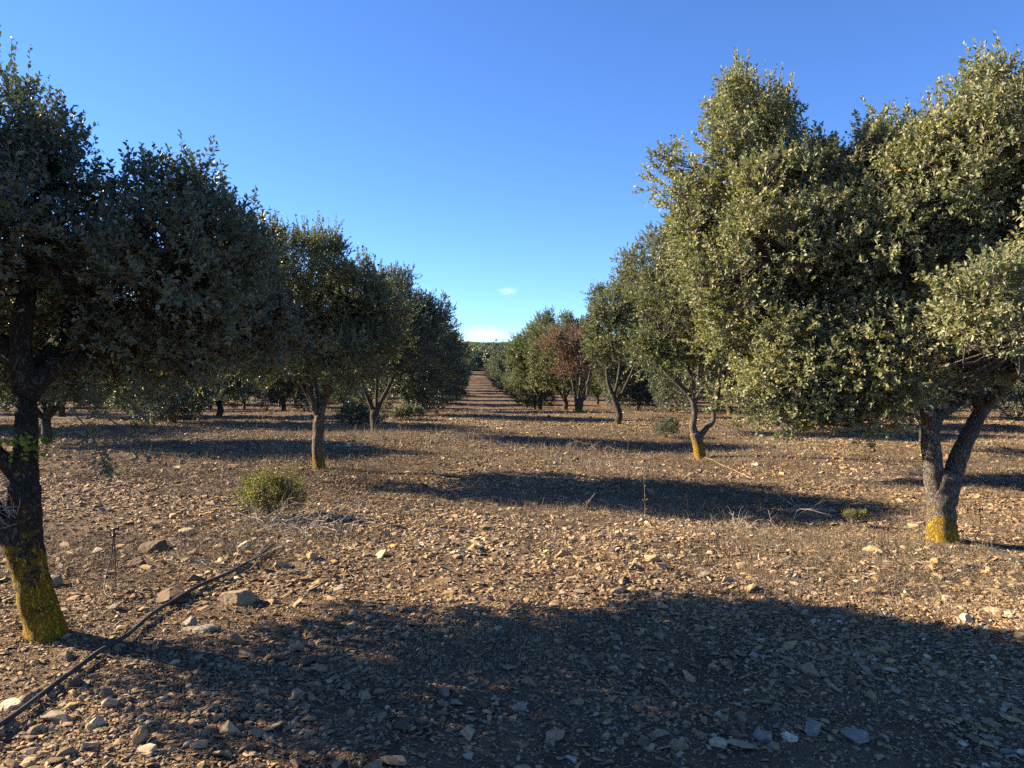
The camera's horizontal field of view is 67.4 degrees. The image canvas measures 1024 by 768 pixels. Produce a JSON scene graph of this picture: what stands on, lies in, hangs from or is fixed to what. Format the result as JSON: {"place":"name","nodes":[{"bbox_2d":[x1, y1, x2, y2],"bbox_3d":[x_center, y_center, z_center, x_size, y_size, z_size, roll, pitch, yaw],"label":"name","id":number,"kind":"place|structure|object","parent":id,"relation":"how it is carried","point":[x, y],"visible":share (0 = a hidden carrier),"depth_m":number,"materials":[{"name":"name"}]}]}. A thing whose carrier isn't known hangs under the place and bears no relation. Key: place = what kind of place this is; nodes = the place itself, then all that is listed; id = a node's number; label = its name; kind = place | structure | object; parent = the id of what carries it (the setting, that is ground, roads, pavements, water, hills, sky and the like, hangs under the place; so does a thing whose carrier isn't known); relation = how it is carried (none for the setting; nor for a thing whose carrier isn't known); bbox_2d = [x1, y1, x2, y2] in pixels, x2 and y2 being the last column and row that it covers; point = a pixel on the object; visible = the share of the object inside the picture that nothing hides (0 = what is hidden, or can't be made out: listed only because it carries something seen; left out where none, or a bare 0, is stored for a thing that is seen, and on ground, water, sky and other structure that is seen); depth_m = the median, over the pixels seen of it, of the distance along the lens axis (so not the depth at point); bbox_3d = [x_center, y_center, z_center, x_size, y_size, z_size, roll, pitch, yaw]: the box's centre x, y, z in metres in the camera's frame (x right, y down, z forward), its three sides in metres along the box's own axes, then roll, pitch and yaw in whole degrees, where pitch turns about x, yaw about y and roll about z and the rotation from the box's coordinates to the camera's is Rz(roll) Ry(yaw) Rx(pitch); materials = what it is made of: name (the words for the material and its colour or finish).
{"place":"outdoors","nodes":[
{"label":"outdoors","id":0,"kind":"place"},
{"bbox_2d":[461,341,511,344],"bbox_3d":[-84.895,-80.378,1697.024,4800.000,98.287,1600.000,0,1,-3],"label":"hills","id":1,"kind":"structure","parent":0,"point":[471,343],"depth_m":1368.61,"materials":[{"name":"grey"}]},
{"bbox_2d":[0,366,1023,767],"bbox_3d":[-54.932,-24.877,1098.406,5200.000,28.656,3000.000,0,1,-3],"label":"ground","id":2,"kind":"structure","parent":0,"point":[478,386],"depth_m":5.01,"materials":[{"name":"gravel"}]},
{"bbox_2d":[0,698,23,710],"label":"rock","id":3,"kind":"object","parent":2,"relation":"on","point":[8,703],"visible":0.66,"depth_m":3.71,"materials":[{"name":"stone"}]},
{"bbox_2d":[51,574,62,585],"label":"rock","id":4,"kind":"object","parent":2,"relation":"on","point":[56,578],"visible":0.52,"depth_m":5.92,"materials":[{"name":"stone"}]},
{"bbox_2d":[0,261,123,444],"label":"holm oak","id":5,"kind":"object","parent":2,"relation":"on","point":[47,412],"visible":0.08,"depth_m":17.75,"materials":[{"name":"green plant"}]},
{"bbox_2d":[32,346,113,416],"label":"holm oak","id":6,"kind":"object","parent":2,"relation":"on","point":[61,412],"depth_m":31.00,"materials":[{"name":"green plant"}]},
{"bbox_2d":[66,381,111,407],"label":"holm oak","id":7,"kind":"object","parent":2,"relation":"on","point":[88,393],"visible":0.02,"depth_m":63.02,"materials":[{"name":"green plant"}]},
{"bbox_2d":[85,716,105,728],"bbox_3d":[-1.920,1.569,3.540,0.085,0.067,0.064,-4,-2,-45],"label":"rock","id":8,"kind":"object","parent":2,"relation":"on","point":[93,722],"visible":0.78,"depth_m":3.52,"materials":[{"name":"stone"}]},
{"bbox_2d":[99,698,117,707],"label":"rock","id":9,"kind":"object","parent":2,"relation":"on","point":[111,701],"visible":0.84,"depth_m":3.75,"materials":[{"name":"stone"}]},
{"bbox_2d":[86,365,145,411],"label":"holm oak","id":10,"kind":"object","parent":2,"relation":"on","point":[99,401],"visible":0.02,"depth_m":52.23,"materials":[{"name":"green plant"}]},
{"bbox_2d":[132,493,141,542],"bbox_3d":[-3.623,1.309,7.427,0.112,0.521,0.059,0,1,30],"label":"dry stalk","id":11,"kind":"object","parent":2,"relation":"on","point":[136,516],"visible":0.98,"depth_m":7.42,"materials":[{"name":"brown plant"}]},
{"bbox_2d":[0,543,274,727],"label":"irrigation hose","id":12,"kind":"object","parent":2,"relation":"on","point":[24,707],"visible":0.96,"depth_m":4.49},
{"bbox_2d":[128,557,146,567],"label":"rock","id":13,"kind":"object","parent":2,"relation":"on","point":[138,561],"visible":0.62,"depth_m":6.46,"materials":[{"name":"stone"}]},
{"bbox_2d":[132,725,148,745],"bbox_3d":[-1.636,1.560,3.376,0.059,0.108,0.064,1,1,39],"label":"rock","id":14,"kind":"object","parent":2,"relation":"on","point":[140,734],"visible":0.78,"depth_m":3.36,"materials":[{"name":"stone"}]},
{"bbox_2d":[104,526,183,600],"bbox_3d":[-2.722,1.328,5.539,0.707,0.524,0.236,0,1,24],"label":"sprinkler stake","id":15,"kind":"object","parent":2,"relation":"on","point":[114,534],"visible":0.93,"depth_m":5.75,"materials":[{"name":"plastic"}]},
{"bbox_2d":[100,362,187,411],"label":"holm oak","id":16,"kind":"object","parent":2,"relation":"on","point":[107,403],"visible":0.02,"depth_m":39.21,"materials":[{"name":"green plant"}]},
{"bbox_2d":[138,539,168,552],"bbox_3d":[-3.328,1.526,7.139,0.235,0.148,0.298,3,3,26],"label":"rock","id":17,"kind":"object","parent":2,"relation":"on","point":[150,545],"visible":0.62,"depth_m":7.06,"materials":[{"name":"stone"}]},
{"bbox_2d":[0,25,333,643],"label":"holm oak","id":18,"kind":"object","parent":2,"relation":"on","point":[198,279],"visible":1,"depth_m":4.82,"materials":[{"name":"green plant"}]},
{"bbox_2d":[104,297,230,425],"bbox_3d":[-11.471,-1.590,25.577,5.041,6.057,5.237,0,1,-2],"label":"holm oak","id":19,"kind":"object","parent":2,"relation":"on","point":[168,410],"visible":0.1,"depth_m":25.02,"materials":[{"name":"green plant"}]},
{"bbox_2d":[155,585,183,602],"bbox_3d":[-2.468,1.531,5.547,0.224,0.099,0.278,-3,3,6],"label":"rock","id":20,"kind":"object","parent":2,"relation":"on","point":[167,594],"visible":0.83,"depth_m":5.51,"materials":[{"name":"stone"}]},
{"bbox_2d":[153,400,208,420],"bbox_3d":[-12.276,0.972,28.326,1.950,1.073,1.429,0,1,10],"label":"shrub","id":21,"kind":"object","parent":2,"relation":"on","point":[178,412],"visible":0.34,"depth_m":28.09,"materials":[{"name":"green plant"}]},
{"bbox_2d":[179,528,196,534],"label":"rock","id":22,"kind":"object","parent":2,"relation":"on","point":[184,530],"visible":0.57,"depth_m":7.82,"materials":[{"name":"stone"}]},
{"bbox_2d":[182,616,197,626],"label":"rock","id":23,"kind":"object","parent":2,"relation":"on","point":[191,620],"visible":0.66,"depth_m":4.95,"materials":[{"name":"stone"}]},
{"bbox_2d":[181,624,219,633],"bbox_3d":[-1.975,1.563,4.880,0.225,0.057,0.149,0,1,-30],"label":"rock","id":24,"kind":"object","parent":2,"relation":"on","point":[212,627],"visible":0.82,"depth_m":4.86,"materials":[{"name":"stone"}]},
{"bbox_2d":[182,380,244,410],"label":"holm oak","id":25,"kind":"object","parent":2,"relation":"on","point":[233,404],"visible":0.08,"depth_m":48.80,"materials":[{"name":"green plant"}]},
{"bbox_2d":[219,589,255,604],"bbox_3d":[-1.956,1.536,5.479,0.247,0.137,0.185,3,-4,-23],"label":"rock","id":26,"kind":"object","parent":2,"relation":"on","point":[242,596],"visible":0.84,"depth_m":5.44,"materials":[{"name":"stone"}]},
{"bbox_2d":[206,369,274,416],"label":"holm oak","id":27,"kind":"object","parent":2,"relation":"on","point":[231,391],"visible":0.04,"depth_m":30.20,"materials":[{"name":"green plant"}]},
{"bbox_2d":[163,527,318,580],"bbox_3d":[-2.324,1.388,6.544,1.609,0.313,0.729,0,1,15],"label":"twig heap","id":28,"kind":"object","parent":2,"relation":"on","point":[205,564],"visible":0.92,"depth_m":6.39,"materials":[{"name":"brown wood"}]},
{"bbox_2d":[237,541,251,549],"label":"rock","id":29,"kind":"object","parent":2,"relation":"on","point":[244,545],"visible":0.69,"depth_m":7.05,"materials":[{"name":"stone"}]},
{"bbox_2d":[230,380,266,409],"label":"holm oak","id":30,"kind":"object","parent":2,"relation":"on","point":[244,404],"visible":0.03,"depth_m":56.97,"materials":[{"name":"green plant"}]},
{"bbox_2d":[227,459,310,518],"bbox_3d":[-2.744,1.216,8.710,0.920,0.720,0.765,0,1,-3],"label":"shrub","id":31,"kind":"object","parent":2,"relation":"on","point":[257,489],"visible":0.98,"depth_m":8.65,"materials":[{"name":"green plant"}]},
{"bbox_2d":[242,355,328,411],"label":"holm oak","id":32,"kind":"object","parent":2,"relation":"on","point":[282,395],"visible":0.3,"depth_m":38.26,"materials":[{"name":"green plant"}]},
{"bbox_2d":[150,206,422,469],"bbox_3d":[-3.667,-0.689,12.762,4.276,4.492,3.847,0,1,-3],"label":"holm oak","id":33,"kind":"object","parent":2,"relation":"on","point":[355,322],"visible":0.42,"depth_m":12.18,"materials":[{"name":"green plant"}]},
{"bbox_2d":[210,494,375,539],"bbox_3d":[-2.240,1.355,7.979,1.653,0.411,1.303,0,1,-3],"label":"twig heap","id":34,"kind":"object","parent":2,"relation":"on","point":[311,525],"visible":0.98,"depth_m":8.06,"materials":[{"name":"grey wood"}]},
{"bbox_2d":[306,552,317,559],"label":"rock","id":35,"kind":"object","parent":2,"relation":"on","point":[313,555],"visible":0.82,"depth_m":6.72,"materials":[{"name":"stone"}]},
{"bbox_2d":[297,369,338,395],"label":"holm oak","id":36,"kind":"object","parent":2,"relation":"on","point":[323,387],"visible":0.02,"depth_m":47.50,"materials":[{"name":"green plant"}]},
{"bbox_2d":[318,369,370,409],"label":"holm oak","id":37,"kind":"object","parent":2,"relation":"on","point":[333,400],"visible":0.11,"depth_m":55.76,"materials":[{"name":"green plant"}]},
{"bbox_2d":[332,400,387,426],"bbox_3d":[-4.637,0.921,23.361,1.698,0.874,1.048,0,1,-3],"label":"shrub","id":38,"kind":"object","parent":2,"relation":"on","point":[361,416],"visible":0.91,"depth_m":23.23,"materials":[{"name":"green plant"}]},
{"bbox_2d":[319,260,457,430],"bbox_3d":[-3.633,-1.065,21.314,3.847,5.017,4.086,0,1,-30],"label":"holm oak","id":39,"kind":"object","parent":2,"relation":"on","point":[430,312],"visible":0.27,"depth_m":20.76,"materials":[{"name":"green plant"}]},
{"bbox_2d":[345,289,467,415],"bbox_3d":[-4.337,-1.256,31.520,5.158,5.358,4.965,0,1,4],"label":"holm oak","id":40,"kind":"object","parent":2,"relation":"on","point":[414,392],"visible":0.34,"depth_m":30.86,"materials":[{"name":"green plant"}]},
{"bbox_2d":[388,401,426,419],"bbox_3d":[-3.704,0.942,27.292,1.426,0.754,0.974,0,1,-3],"label":"shrub","id":41,"kind":"object","parent":2,"relation":"on","point":[403,410],"visible":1,"depth_m":27.19,"materials":[{"name":"green plant"}]},
{"bbox_2d":[415,556,424,594],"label":"dry stalk","id":42,"kind":"object","parent":2,"relation":"on","point":[418,572],"visible":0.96,"depth_m":5.85,"materials":[{"name":"brown plant"}]},
{"bbox_2d":[383,322,473,410],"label":"holm oak","id":43,"kind":"object","parent":2,"relation":"on","point":[469,351],"visible":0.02,"depth_m":39.02,"materials":[{"name":"green plant"}]},
{"bbox_2d":[401,370,461,409],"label":"holm oak","id":44,"kind":"object","parent":2,"relation":"on","point":[453,398],"visible":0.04,"depth_m":53.52,"materials":[{"name":"green plant"}]},
{"bbox_2d":[426,326,470,410],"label":"holm oak","id":45,"kind":"object","parent":2,"relation":"on","point":[460,372],"visible":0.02,"depth_m":45.84,"materials":[{"name":"green plant"}]},
{"bbox_2d":[435,371,470,404],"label":"holm oak","id":46,"kind":"object","parent":2,"relation":"on","point":[460,389],"visible":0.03,"depth_m":70.62,"materials":[{"name":"green plant"}]},
{"bbox_2d":[459,360,475,400],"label":"holm oak","id":47,"kind":"object","parent":2,"relation":"on","point":[464,393],"visible":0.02,"depth_m":79.08,"materials":[{"name":"green plant"}]},
{"bbox_2d":[481,363,489,378],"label":"holm oak","id":48,"kind":"object","parent":2,"relation":"on","point":[486,367],"visible":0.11,"depth_m":174.96,"materials":[{"name":"green plant"}]},
{"bbox_2d":[463,342,513,368],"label":"holm oak wood","id":49,"kind":"object","parent":2,"relation":"on","point":[480,357],"visible":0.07,"depth_m":235.98,"materials":[{"name":"green plant"}]},
{"bbox_2d":[490,369,499,387],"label":"holm oak","id":50,"kind":"object","parent":2,"relation":"on","point":[491,379],"visible":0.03,"depth_m":113.00,"materials":[{"name":"green plant"}]},
{"bbox_2d":[488,338,513,393],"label":"holm oak","id":51,"kind":"object","parent":2,"relation":"on","point":[497,362],"visible":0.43,"depth_m":95.19,"materials":[{"name":"green plant"}]},
{"bbox_2d":[498,372,516,398],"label":"holm oak","id":52,"kind":"object","parent":2,"relation":"on","point":[507,390],"visible":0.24,"depth_m":78.14,"materials":[{"name":"green plant"}]},
{"bbox_2d":[500,370,516,389],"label":"holm oak","id":53,"kind":"object","parent":2,"relation":"on","point":[505,375],"visible":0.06,"depth_m":87.04,"materials":[{"name":"green plant"}]},
{"bbox_2d":[0,408,1021,761],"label":"weeds","id":54,"kind":"object","parent":2,"relation":"on","point":[532,498],"visible":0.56,"depth_m":15.03,"materials":[{"name":"green plant"}]},
{"bbox_2d":[503,378,531,403],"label":"holm oak","id":55,"kind":"object","parent":2,"relation":"on","point":[513,391],"visible":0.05,"depth_m":69.53,"materials":[{"name":"green plant"}]},
{"bbox_2d":[512,701,526,711],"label":"rock","id":56,"kind":"object","parent":2,"relation":"on","point":[519,706],"visible":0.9,"depth_m":3.87,"materials":[{"name":"stone"}]},
{"bbox_2d":[501,305,558,409],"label":"holm oak","id":57,"kind":"object","parent":2,"relation":"on","point":[516,346],"visible":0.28,"depth_m":51.41,"materials":[{"name":"green plant"}]},
{"bbox_2d":[505,371,559,408],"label":"holm oak","id":58,"kind":"object","parent":2,"relation":"on","point":[532,398],"visible":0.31,"depth_m":60.97,"materials":[{"name":"green plant"}]},
{"bbox_2d":[522,309,610,410],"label":"holm oak","id":59,"kind":"object","parent":2,"relation":"on","point":[563,385],"visible":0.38,"depth_m":41.78,"materials":[{"name":"green plant"}]},
{"bbox_2d":[529,314,605,411],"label":"withered oak","id":60,"kind":"object","parent":2,"relation":"on","point":[572,337],"visible":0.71,"depth_m":32.71,"materials":[{"name":"brown plant"}]},
{"bbox_2d":[568,380,601,400],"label":"holm oak","id":61,"kind":"object","parent":2,"relation":"on","point":[588,395],"visible":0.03,"depth_m":79.12,"materials":[{"name":"green plant"}]},
{"bbox_2d":[564,437,619,452],"bbox_3d":[1.712,1.385,17.531,1.409,0.369,1.396,0,1,-3],"label":"twig heap","id":62,"kind":"object","parent":2,"relation":"on","point":[586,444],"visible":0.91,"depth_m":17.56,"materials":[{"name":"wood"}]},
{"bbox_2d":[576,357,613,404],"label":"holm oak","id":63,"kind":"object","parent":2,"relation":"on","point":[594,390],"visible":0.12,"depth_m":69.90,"materials":[{"name":"green plant"}]},
{"bbox_2d":[592,362,642,409],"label":"holm oak","id":64,"kind":"object","parent":2,"relation":"on","point":[603,385],"visible":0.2,"depth_m":60.94,"materials":[{"name":"green plant"}]},
{"bbox_2d":[576,256,689,424],"bbox_3d":[3.697,-1.369,24.582,3.907,5.827,4.006,0,1,-35],"label":"holm oak","id":65,"kind":"object","parent":2,"relation":"on","point":[614,318],"visible":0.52,"depth_m":23.83,"materials":[{"name":"green plant"}]},
{"bbox_2d":[594,350,671,410],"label":"holm oak","id":66,"kind":"object","parent":2,"relation":"on","point":[640,388],"visible":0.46,"depth_m":51.92,"materials":[{"name":"green plant"}]},
{"bbox_2d":[640,477,648,514],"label":"dry stalk","id":67,"kind":"object","parent":2,"relation":"on","point":[644,494],"visible":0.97,"depth_m":9.18,"materials":[{"name":"brown plant"}]},
{"bbox_2d":[641,354,678,410],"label":"holm oak","id":68,"kind":"object","parent":2,"relation":"on","point":[653,384],"visible":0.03,"depth_m":43.44,"materials":[{"name":"green plant"}]},
{"bbox_2d":[653,413,680,437],"bbox_3d":[4.408,1.185,21.913,0.811,0.830,0.861,0,1,28],"label":"shrub","id":69,"kind":"object","parent":2,"relation":"on","point":[672,422],"visible":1,"depth_m":21.88,"materials":[{"name":"green plant"}]},
{"bbox_2d":[606,180,759,458],"bbox_3d":[3.913,-1.092,15.025,4.619,5.762,4.307,0,1,-29],"label":"holm oak","id":70,"kind":"object","parent":2,"relation":"on","point":[665,351],"visible":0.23,"depth_m":14.04,"materials":[{"name":"green plant"}]},
{"bbox_2d":[639,306,735,412],"bbox_3d":[8.716,-1.556,37.015,5.512,6.188,5.306,-1,1,-38],"label":"holm oak","id":71,"kind":"object","parent":2,"relation":"on","point":[675,390],"visible":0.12,"depth_m":36.19,"materials":[{"name":"green plant"}]},
{"bbox_2d":[673,320,748,414],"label":"holm oak","id":72,"kind":"object","parent":2,"relation":"on","point":[729,409],"visible":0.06,"depth_m":33.88,"materials":[{"name":"green plant"}]},
{"bbox_2d":[679,448,751,478],"bbox_3d":[4.198,1.624,16.153,0.147,0.047,5.451,0,1,-1],"label":"irrigation hose","id":73,"kind":"object","parent":2,"relation":"on","point":[723,465],"visible":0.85,"depth_m":15.19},
{"bbox_2d":[709,737,727,747],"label":"rock","id":74,"kind":"object","parent":2,"relation":"on","point":[715,741],"visible":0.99,"depth_m":3.57,"materials":[{"name":"stone"}]},
{"bbox_2d":[701,505,777,534],"bbox_3d":[2.678,1.568,8.999,0.816,0.257,0.835,0,1,25],"label":"twig heap","id":75,"kind":"object","parent":2,"relation":"on","point":[742,522],"visible":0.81,"depth_m":8.95,"materials":[{"name":"brown wood"}]},
{"bbox_2d":[753,729,771,742],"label":"rock","id":76,"kind":"object","parent":2,"relation":"on","point":[761,735],"visible":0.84,"depth_m":3.66,"materials":[{"name":"stone"}]},
{"bbox_2d":[761,587,778,616],"bbox_3d":[1.887,1.607,5.623,0.129,0.248,0.112,0,1,-3],"label":"dry stalk","id":77,"kind":"object","parent":2,"relation":"on","point":[768,600],"visible":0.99,"depth_m":5.64,"materials":[{"name":"brown plant"}]},
{"bbox_2d":[749,293,815,428],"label":"holm oak","id":78,"kind":"object","parent":2,"relation":"on","point":[775,409],"depth_m":25.14,"materials":[{"name":"green plant"}]},
{"bbox_2d":[780,731,797,741],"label":"rock","id":79,"kind":"object","parent":2,"relation":"on","point":[787,734],"visible":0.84,"depth_m":3.67,"materials":[{"name":"stone"}]},
{"bbox_2d":[750,478,842,520],"bbox_3d":[3.806,1.458,10.138,1.204,0.596,1.358,1,1,39],"label":"twig heap","id":80,"kind":"object","parent":2,"relation":"on","point":[816,510],"visible":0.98,"depth_m":9.93,"materials":[{"name":"brown wood"}]},
{"bbox_2d":[804,720,820,736],"bbox_3d":[1.478,1.700,3.783,0.070,0.078,0.112,1,1,36],"label":"rock","id":81,"kind":"object","parent":2,"relation":"on","point":[812,727],"visible":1,"depth_m":3.76,"materials":[{"name":"stone"}]},
{"bbox_2d":[631,30,1023,543],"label":"holm oak","id":82,"kind":"object","parent":2,"relation":"on","point":[883,223],"visible":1,"depth_m":7.17,"materials":[{"name":"green plant"}]},
{"bbox_2d":[840,727,868,743],"bbox_3d":[1.673,1.714,3.751,0.133,0.049,0.165,-3,1,25],"label":"rock","id":83,"kind":"object","parent":2,"relation":"on","point":[858,736],"visible":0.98,"depth_m":3.72,"materials":[{"name":"stone"}]},
{"bbox_2d":[841,506,871,526],"bbox_3d":[4.108,1.600,9.139,0.361,0.288,0.311,0,1,-3],"label":"shrub","id":84,"kind":"object","parent":2,"relation":"on","point":[852,513],"visible":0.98,"depth_m":9.14,"materials":[{"name":"green plant"}]},
{"bbox_2d":[814,460,922,482],"bbox_3d":[6.431,1.494,13.216,2.245,0.426,1.295,0,1,-18],"label":"twig heap","id":85,"kind":"object","parent":2,"relation":"on","point":[880,480],"visible":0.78,"depth_m":13.27,"materials":[{"name":"brown wood"}]},
{"bbox_2d":[861,545,884,552],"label":"rock","id":86,"kind":"object","parent":2,"relation":"on","point":[872,548],"visible":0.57,"depth_m":7.58,"materials":[{"name":"stone"}]},
{"bbox_2d":[869,576,883,582],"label":"rock","id":87,"kind":"object","parent":2,"relation":"on","point":[875,578],"visible":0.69,"depth_m":6.59,"materials":[{"name":"stone"}]},
{"bbox_2d":[874,516,925,529],"bbox_3d":[4.680,1.695,9.347,0.080,0.056,1.031,0,1,-6],"label":"irrigation hose","id":88,"kind":"object","parent":2,"relation":"on","point":[898,523],"visible":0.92,"depth_m":9.28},
{"bbox_2d":[847,275,1017,450],"bbox_3d":[10.081,-0.832,18.343,4.418,5.195,3.883,0,1,-5],"label":"holm oak","id":89,"kind":"object","parent":2,"relation":"on","point":[966,405],"visible":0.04,"depth_m":17.93,"materials":[{"name":"green plant"}]},
{"bbox_2d":[930,558,942,564],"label":"rock","id":90,"kind":"object","parent":2,"relation":"on","point":[935,560],"visible":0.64,"depth_m":7.19,"materials":[{"name":"stone"}]},
{"bbox_2d":[959,613,973,622],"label":"rock","id":91,"kind":"object","parent":2,"relation":"on","point":[966,617],"visible":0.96,"depth_m":5.56,"materials":[{"name":"stone"}]},
{"bbox_2d":[964,561,975,568],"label":"rock","id":92,"kind":"object","parent":2,"relation":"on","point":[970,564],"visible":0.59,"depth_m":7.13,"materials":[{"name":"stone"}]},
{"bbox_2d":[974,507,982,541],"bbox_3d":[5.064,1.560,8.382,0.343,0.397,0.054,-1,1,-44],"label":"sprinkler stake","id":93,"kind":"object","parent":2,"relation":"on","point":[979,513],"visible":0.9,"depth_m":8.48,"materials":[{"name":"metal"}]},
{"bbox_2d":[959,538,1023,562],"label":"irrigation hose","id":94,"kind":"object","parent":2,"relation":"on","point":[1007,555],"visible":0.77,"depth_m":7.70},
{"bbox_2d":[984,607,999,612],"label":"rock","id":95,"kind":"object","parent":2,"relation":"on","point":[988,608],"visible":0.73,"depth_m":5.77,"materials":[{"name":"stone"}]},
{"bbox_2d":[991,313,1023,411],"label":"holm oak","id":96,"kind":"object","parent":2,"relation":"on","point":[1016,408],"visible":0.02,"depth_m":35.84,"materials":[{"name":"green plant"}]},
{"bbox_2d":[994,350,1023,428],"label":"holm oak","id":97,"kind":"object","parent":2,"relation":"on","point":[1019,385],"visible":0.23,"depth_m":23.86,"materials":[{"name":"green plant"}]},
{"bbox_2d":[0,0,1023,341],"label":"sky","id":98,"kind":"structure","parent":0,"point":[496,149],"materials":[{"name":"blue"}]}
]}

